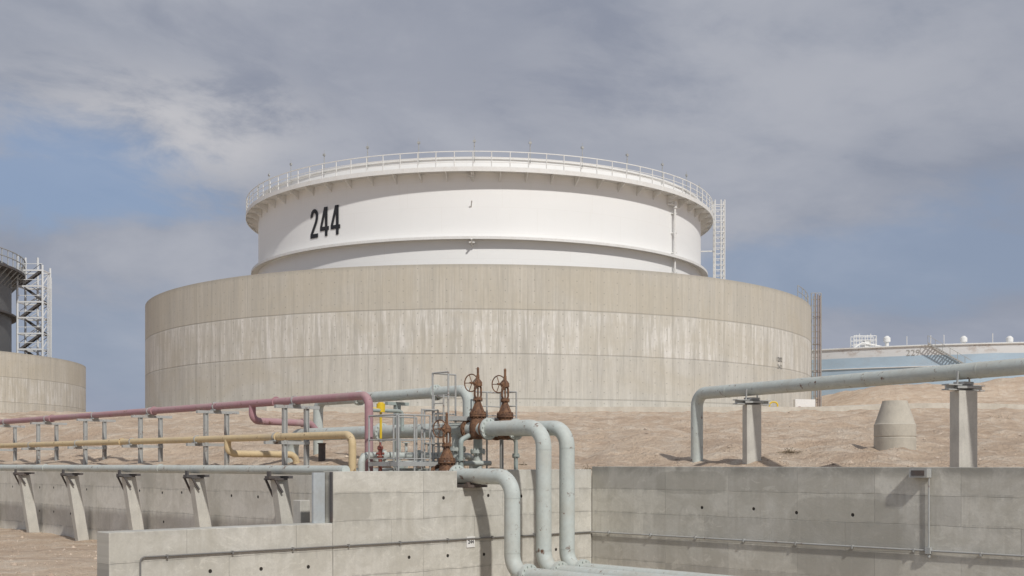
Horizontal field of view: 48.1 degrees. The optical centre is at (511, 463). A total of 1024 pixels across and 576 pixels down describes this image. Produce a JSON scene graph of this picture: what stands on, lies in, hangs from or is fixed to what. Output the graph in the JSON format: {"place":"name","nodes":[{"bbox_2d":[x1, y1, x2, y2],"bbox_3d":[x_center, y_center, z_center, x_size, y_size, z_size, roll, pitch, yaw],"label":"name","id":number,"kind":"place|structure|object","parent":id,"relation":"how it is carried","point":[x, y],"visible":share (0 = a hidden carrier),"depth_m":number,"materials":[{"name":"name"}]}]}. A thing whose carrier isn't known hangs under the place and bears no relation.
{"place":"outdoors","nodes":[
{"label":"outdoors","id":0,"kind":"place"},
{"bbox_2d":[0,376,1023,575],"bbox_3d":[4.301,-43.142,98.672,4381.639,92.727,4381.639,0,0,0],"label":"ground","id":1,"kind":"structure","parent":0,"point":[814,425],"depth_m":40.35,"materials":[{"name":"beige sand"}]},
{"bbox_2d":[0,419,24,460],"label":"pipe rack frame","id":2,"kind":"object","parent":1,"relation":"on","point":[15,427],"visible":0.69,"depth_m":44.52,"materials":[{"name":"metal"}]},
{"bbox_2d":[0,247,25,351],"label":"storage tank","id":3,"kind":"object","parent":1,"relation":"on","point":[9,275],"visible":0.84,"depth_m":188.45,"materials":[{"name":"metal"}]},
{"bbox_2d":[13,469,39,532],"bbox_3d":[-15.287,1.330,36.139,0.808,2.340,0.460,0,0,-43],"label":"pipe support","id":4,"kind":"object","parent":1,"relation":"on","point":[28,502],"visible":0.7,"depth_m":36.06,"materials":[{"name":"concrete"}]},
{"bbox_2d":[16,255,51,356],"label":"stair tower","id":5,"kind":"structure","parent":1,"relation":"on","point":[37,319],"depth_m":192.88,"materials":[{"name":"metal"}]},
{"bbox_2d":[0,351,85,412],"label":"containment wall","id":6,"kind":"structure","parent":1,"relation":"on","point":[29,382],"depth_m":175.93,"materials":[{"name":"beige concrete"}]},
{"bbox_2d":[21,415,66,463],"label":"pipe rack frame","id":7,"kind":"object","parent":1,"relation":"on","point":[56,438],"visible":0.74,"depth_m":41.22,"materials":[{"name":"metal"}]},
{"bbox_2d":[60,470,88,540],"bbox_3d":[-12.725,1.330,33.401,0.808,2.340,0.460,0,0,-43],"label":"pipe support","id":8,"kind":"object","parent":1,"relation":"on","point":[72,483],"visible":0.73,"depth_m":33.33,"materials":[{"name":"concrete"}]},
{"bbox_2d":[67,412,115,464],"bbox_3d":[-14.017,-0.685,38.259,1.600,2.130,0.240,0,0,-43],"label":"pipe rack frame","id":9,"kind":"object","parent":1,"relation":"on","point":[85,437],"visible":0.73,"depth_m":38.14,"materials":[{"name":"metal"}]},
{"bbox_2d":[116,470,143,529],"bbox_3d":[-10.163,1.330,30.663,0.808,2.340,0.460,0,0,-43],"label":"pipe support","id":10,"kind":"object","parent":1,"relation":"on","point":[128,483],"visible":0.77,"depth_m":30.56,"materials":[{"name":"concrete"}]},
{"bbox_2d":[122,407,171,463],"bbox_3d":[-11.215,-0.685,35.265,1.600,2.130,0.240,0,0,-43],"label":"pipe rack frame","id":11,"kind":"object","parent":1,"relation":"on","point":[140,447],"visible":0.73,"depth_m":35.17,"materials":[{"name":"metal"}]},
{"bbox_2d":[0,471,311,539],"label":"retaining wall","id":12,"kind":"structure","parent":1,"relation":"on","point":[165,499],"depth_m":30.93,"materials":[{"name":"concrete"}]},
{"bbox_2d":[0,431,355,470],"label":"pipeline","id":13,"kind":"object","parent":1,"relation":"on","point":[227,440],"visible":0.92,"depth_m":31.00,"materials":[{"name":"yellow paint"}]},
{"bbox_2d":[0,391,372,470],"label":"pipeline","id":14,"kind":"object","parent":1,"relation":"on","point":[252,405],"visible":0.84,"depth_m":31.26,"materials":[{"name":"paint"}]},
{"bbox_2d":[183,471,211,526],"bbox_3d":[-7.601,1.330,27.924,0.808,2.340,0.460,0,0,-43],"label":"pipe support","id":15,"kind":"object","parent":1,"relation":"on","point":[197,489],"visible":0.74,"depth_m":27.80,"materials":[{"name":"concrete"}]},
{"bbox_2d":[0,464,349,474],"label":"pipeline","id":16,"kind":"object","parent":15,"relation":"on","point":[264,469],"visible":0.94,"depth_m":27.92,"materials":[{"name":"green paint"}]},
{"bbox_2d":[186,402,238,464],"bbox_3d":[-8.414,-0.685,32.271,1.600,2.130,0.240,0,0,-43],"label":"pipe rack frame","id":17,"kind":"object","parent":1,"relation":"on","point":[206,445],"visible":0.71,"depth_m":32.14,"materials":[{"name":"metal"}]},
{"bbox_2d":[97,523,332,575],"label":"wall","id":18,"kind":"structure","parent":1,"relation":"on","point":[122,553],"depth_m":21.15,"materials":[{"name":"concrete"}]},
{"bbox_2d":[312,472,324,522],"bbox_3d":[-3.878,0.690,22.958,0.270,1.040,0.060,0,0,-43],"label":"steel panel","id":19,"kind":"object","parent":18,"relation":"on","point":[318,497],"visible":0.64,"depth_m":22.93,"materials":[{"name":"blue paint"}]},
{"bbox_2d":[264,471,292,523],"bbox_3d":[-5.039,1.330,25.186,0.808,2.340,0.460,0,0,-43],"label":"pipe support","id":20,"kind":"object","parent":1,"relation":"on","point":[279,490],"visible":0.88,"depth_m":25.06,"materials":[{"name":"concrete"}]},
{"bbox_2d":[264,396,319,464],"bbox_3d":[-5.613,-0.685,29.277,1.600,2.130,0.240,0,0,-43],"label":"pipe rack frame","id":21,"kind":"object","parent":1,"relation":"on","point":[305,443],"visible":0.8,"depth_m":29.15,"materials":[{"name":"metal"}]},
{"bbox_2d":[293,500,309,522],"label":"concrete block","id":22,"kind":"structure","parent":1,"relation":"on","point":[301,511],"depth_m":23.76,"materials":[{"name":"grey concrete"}]},
{"bbox_2d":[318,443,325,460],"bbox_3d":[-5.250,-0.040,31.671,0.240,1.080,0.240,0,0,0],"label":"vent post","id":23,"kind":"object","parent":1,"relation":"on","point":[321,451],"visible":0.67,"depth_m":31.59,"materials":[{"name":"metal"}]},
{"bbox_2d":[385,402,408,467],"bbox_3d":[-3.011,-0.710,30.068,0.700,1.820,0.400,0,0,-43],"label":"pipe stand","id":24,"kind":"object","parent":1,"relation":"on","point":[397,405],"visible":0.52,"depth_m":30.01,"materials":[{"name":"grey paint"}]},
{"bbox_2d":[368,371,516,470],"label":"access platform","id":25,"kind":"structure","parent":1,"relation":"on","point":[397,463],"depth_m":26.44,"materials":[{"name":"metal"}]},
{"bbox_2d":[376,442,384,470],"bbox_3d":[-3.033,-0.070,26.400,0.187,0.860,0.180,0,0,0],"label":"hydrant","id":26,"kind":"object","parent":25,"relation":"on","point":[380,453],"visible":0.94,"depth_m":26.36,"materials":[{"name":"red metal"}]},
{"bbox_2d":[358,442,491,470],"bbox_3d":[-2.009,0.040,27.317,3.532,1.120,1.464,0,0,-35],"label":"drain manifold","id":27,"kind":"object","parent":25,"relation":"attached to","point":[470,462],"visible":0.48,"depth_m":27.32,"materials":[{"name":"green paint"}]},
{"bbox_2d":[324,469,591,575],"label":"retaining wall","id":28,"kind":"structure","parent":1,"relation":"on","point":[382,506],"depth_m":24.56,"materials":[{"name":"concrete"}]},
{"bbox_2d":[329,472,332,521],"bbox_3d":[-3.608,0.660,22.868,0.024,1.000,0.080,0,0,-43],"label":"joint filler","id":29,"kind":"object","parent":28,"relation":"attached to","point":[330,496],"visible":1,"depth_m":22.85,"materials":[{"name":"rubber"}]},
{"bbox_2d":[140,531,590,575],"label":"conduit","id":30,"kind":"object","parent":28,"relation":"attached to","point":[347,545],"visible":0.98,"depth_m":22.61,"materials":[{"name":"grey metal"}]},
{"bbox_2d":[466,536,474,547],"bbox_3d":[-0.910,1.720,25.305,0.240,0.240,0.020,0,0,-43],"label":"sign plate","id":31,"kind":"object","parent":28,"relation":"attached to","point":[470,542],"visible":1,"depth_m":25.29,"materials":[{"name":"white paint"}]},
{"bbox_2d":[457,482,487,487],"bbox_3d":[-0.952,0.458,25.422,0.560,0.115,0.600,0,0,-43],"label":"pipe saddle","id":32,"kind":"object","parent":28,"relation":"on","point":[468,485],"visible":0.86,"depth_m":25.19,"materials":[{"name":"metal"}]},
{"bbox_2d":[145,264,810,411],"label":"containment wall","id":33,"kind":"structure","parent":1,"relation":"on","point":[558,336],"depth_m":97.75,"materials":[{"name":"concrete"}]},
{"bbox_2d":[813,296,814,398],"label":"riser pipe","id":34,"kind":"object","parent":33,"relation":"on","point":[813,341],"visible":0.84,"depth_m":124.16,"materials":[{"name":"metal"}]},
{"bbox_2d":[815,293,816,406],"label":"riser pipe","id":35,"kind":"object","parent":33,"relation":"on","point":[815,345],"visible":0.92,"depth_m":124.42,"materials":[{"name":"grey metal"}]},
{"bbox_2d":[817,294,818,406],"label":"riser pipe","id":36,"kind":"object","parent":33,"relation":"on","point":[817,345],"visible":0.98,"depth_m":124.32,"materials":[{"name":"grey metal"}]},
{"bbox_2d":[819,295,820,406],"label":"riser pipe","id":37,"kind":"object","parent":33,"relation":"on","point":[820,346],"visible":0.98,"depth_m":124.52,"materials":[{"name":"grey metal"}]},
{"bbox_2d":[288,418,679,575],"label":"pipeline","id":38,"kind":"object","parent":1,"relation":"on","point":[491,428],"visible":0.76,"depth_m":24.98,"materials":[{"name":"green paint"}]},
{"bbox_2d":[460,367,486,439],"bbox_3d":[-0.802,-1.405,26.616,0.530,1.690,0.735,0,0,-43],"label":"gate valve","id":39,"kind":"object","parent":38,"relation":"attached to","point":[477,414],"visible":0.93,"depth_m":26.52,"materials":[{"name":"brown metal"}]},
{"bbox_2d":[373,408,519,469],"bbox_3d":[-1.723,-0.273,27.281,3.576,2.145,1.538,0,0,15],"label":"bypass pipe","id":40,"kind":"object","parent":39,"relation":"attached to","point":[461,458],"visible":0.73,"depth_m":27.45,"materials":[{"name":"metal"}]},
{"bbox_2d":[356,465,613,575],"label":"pipeline","id":41,"kind":"object","parent":1,"relation":"on","point":[505,480],"visible":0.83,"depth_m":24.27,"materials":[{"name":"green paint"}]},
{"bbox_2d":[373,402,384,444],"bbox_3d":[-3.344,-0.600,27.799,0.571,1.800,0.206,0,0,-34],"label":"valve actuator","id":42,"kind":"object","parent":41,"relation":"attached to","point":[380,406],"visible":0.36,"depth_m":27.86,"materials":[{"name":"yellow paint"}]},
{"bbox_2d":[431,412,455,470],"bbox_3d":[-1.489,-0.325,25.974,0.530,1.690,0.735,0,0,-43],"label":"gate valve","id":43,"kind":"object","parent":41,"relation":"attached to","point":[446,460],"visible":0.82,"depth_m":25.89,"materials":[{"name":"brown metal"}]},
{"bbox_2d":[246,138,724,278],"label":"storage tank","id":44,"kind":"object","parent":1,"relation":"on","point":[476,210],"visible":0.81,"depth_m":109.11,"materials":[{"name":"white metal"}]},
{"bbox_2d":[0,410,1023,575],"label":"stones","id":45,"kind":"object","parent":1,"relation":"on","point":[52,574],"visible":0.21,"depth_m":31.92,"materials":[{"name":"beige stone"}]},
{"bbox_2d":[313,385,731,575],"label":"pipeline","id":46,"kind":"object","parent":1,"relation":"on","point":[561,431],"visible":0.58,"depth_m":25.47,"materials":[{"name":"green paint"}]},
{"bbox_2d":[492,368,513,439],"bbox_3d":[-0.174,-1.405,27.013,0.530,1.690,0.735,0,0,-43],"label":"gate valve","id":47,"kind":"object","parent":46,"relation":"attached to","point":[504,413],"visible":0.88,"depth_m":26.93,"materials":[{"name":"brown metal"}]},
{"bbox_2d":[733,389,770,463],"bbox_3d":[6.086,-0.500,29.098,1.100,2.801,0.523,0,0,-11],"label":"pipe support","id":48,"kind":"object","parent":1,"relation":"on","point":[751,429],"visible":0.73,"depth_m":28.92,"materials":[{"name":"concrete"}]},
{"bbox_2d":[793,399,814,406],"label":"wall","id":49,"kind":"structure","parent":1,"relation":"on","point":[804,402],"depth_m":106.80,"materials":[{"name":"white paint"}]},
{"bbox_2d":[592,466,1023,575],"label":"retaining wall","id":50,"kind":"structure","parent":1,"relation":"on","point":[976,509],"depth_m":23.55,"materials":[{"name":"grey concrete"}]},
{"bbox_2d":[591,478,1023,557],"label":"conduit","id":51,"kind":"object","parent":50,"relation":"attached to","point":[928,550],"visible":1,"depth_m":22.53,"materials":[{"name":"metal"}]},
{"bbox_2d":[909,468,930,477],"bbox_3d":[7.715,0.170,21.685,0.189,0.170,0.360,0,0,-43],"label":"junction box","id":52,"kind":"object","parent":50,"relation":"attached to","point":[920,472],"visible":1,"depth_m":21.60,"materials":[{"name":"metal"}]},
{"bbox_2d":[811,293,821,406],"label":"ladder","id":53,"kind":"object","parent":1,"relation":"on","point":[812,344],"visible":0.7,"depth_m":124.72,"materials":[{"name":"metal"}]},
{"bbox_2d":[691,358,1023,461],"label":"pipeline","id":54,"kind":"object","parent":1,"relation":"on","point":[996,368],"visible":0.94,"depth_m":26.13,"materials":[{"name":"green paint"}]},
{"bbox_2d":[874,400,915,450],"bbox_3d":[11.354,-0.993,34.000,1.200,1.760,1.200,0,0,0],"label":"manhole cone","id":55,"kind":"object","parent":1,"relation":"on","point":[895,425],"visible":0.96,"depth_m":33.55,"materials":[{"name":"concrete"}]},
{"bbox_2d":[812,333,1023,398],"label":"storage tank","id":56,"kind":"object","parent":1,"relation":"on","point":[865,357],"visible":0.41,"depth_m":150.55,"materials":[{"name":"white metal"}]},
{"bbox_2d":[942,371,984,466],"bbox_3d":[9.266,-0.500,23.533,1.100,2.801,0.523,0,0,-11],"label":"pipe support","id":57,"kind":"object","parent":1,"relation":"on","point":[963,423],"visible":0.74,"depth_m":23.34,"materials":[{"name":"concrete"}]},
{"bbox_2d":[0,0,1023,411],"label":"sky","id":58,"kind":"structure","parent":0,"point":[867,156],"materials":[{"name":"blue"}]},
{"bbox_2d":[267,403,1023,412],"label":"road","id":59,"kind":"structure","parent":0,"point":[685,409],"depth_m":85.93,"materials":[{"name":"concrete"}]},
{"bbox_2d":[776,447,800,452],"bbox_3d":[7.525,-0.381,30.969,0.741,0.167,0.812,0,0,0],"label":"dry shrub","id":60,"kind":"object","parent":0,"point":[787,451],"visible":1,"depth_m":30.99,"materials":[{"name":"beige plant"}]}
]}

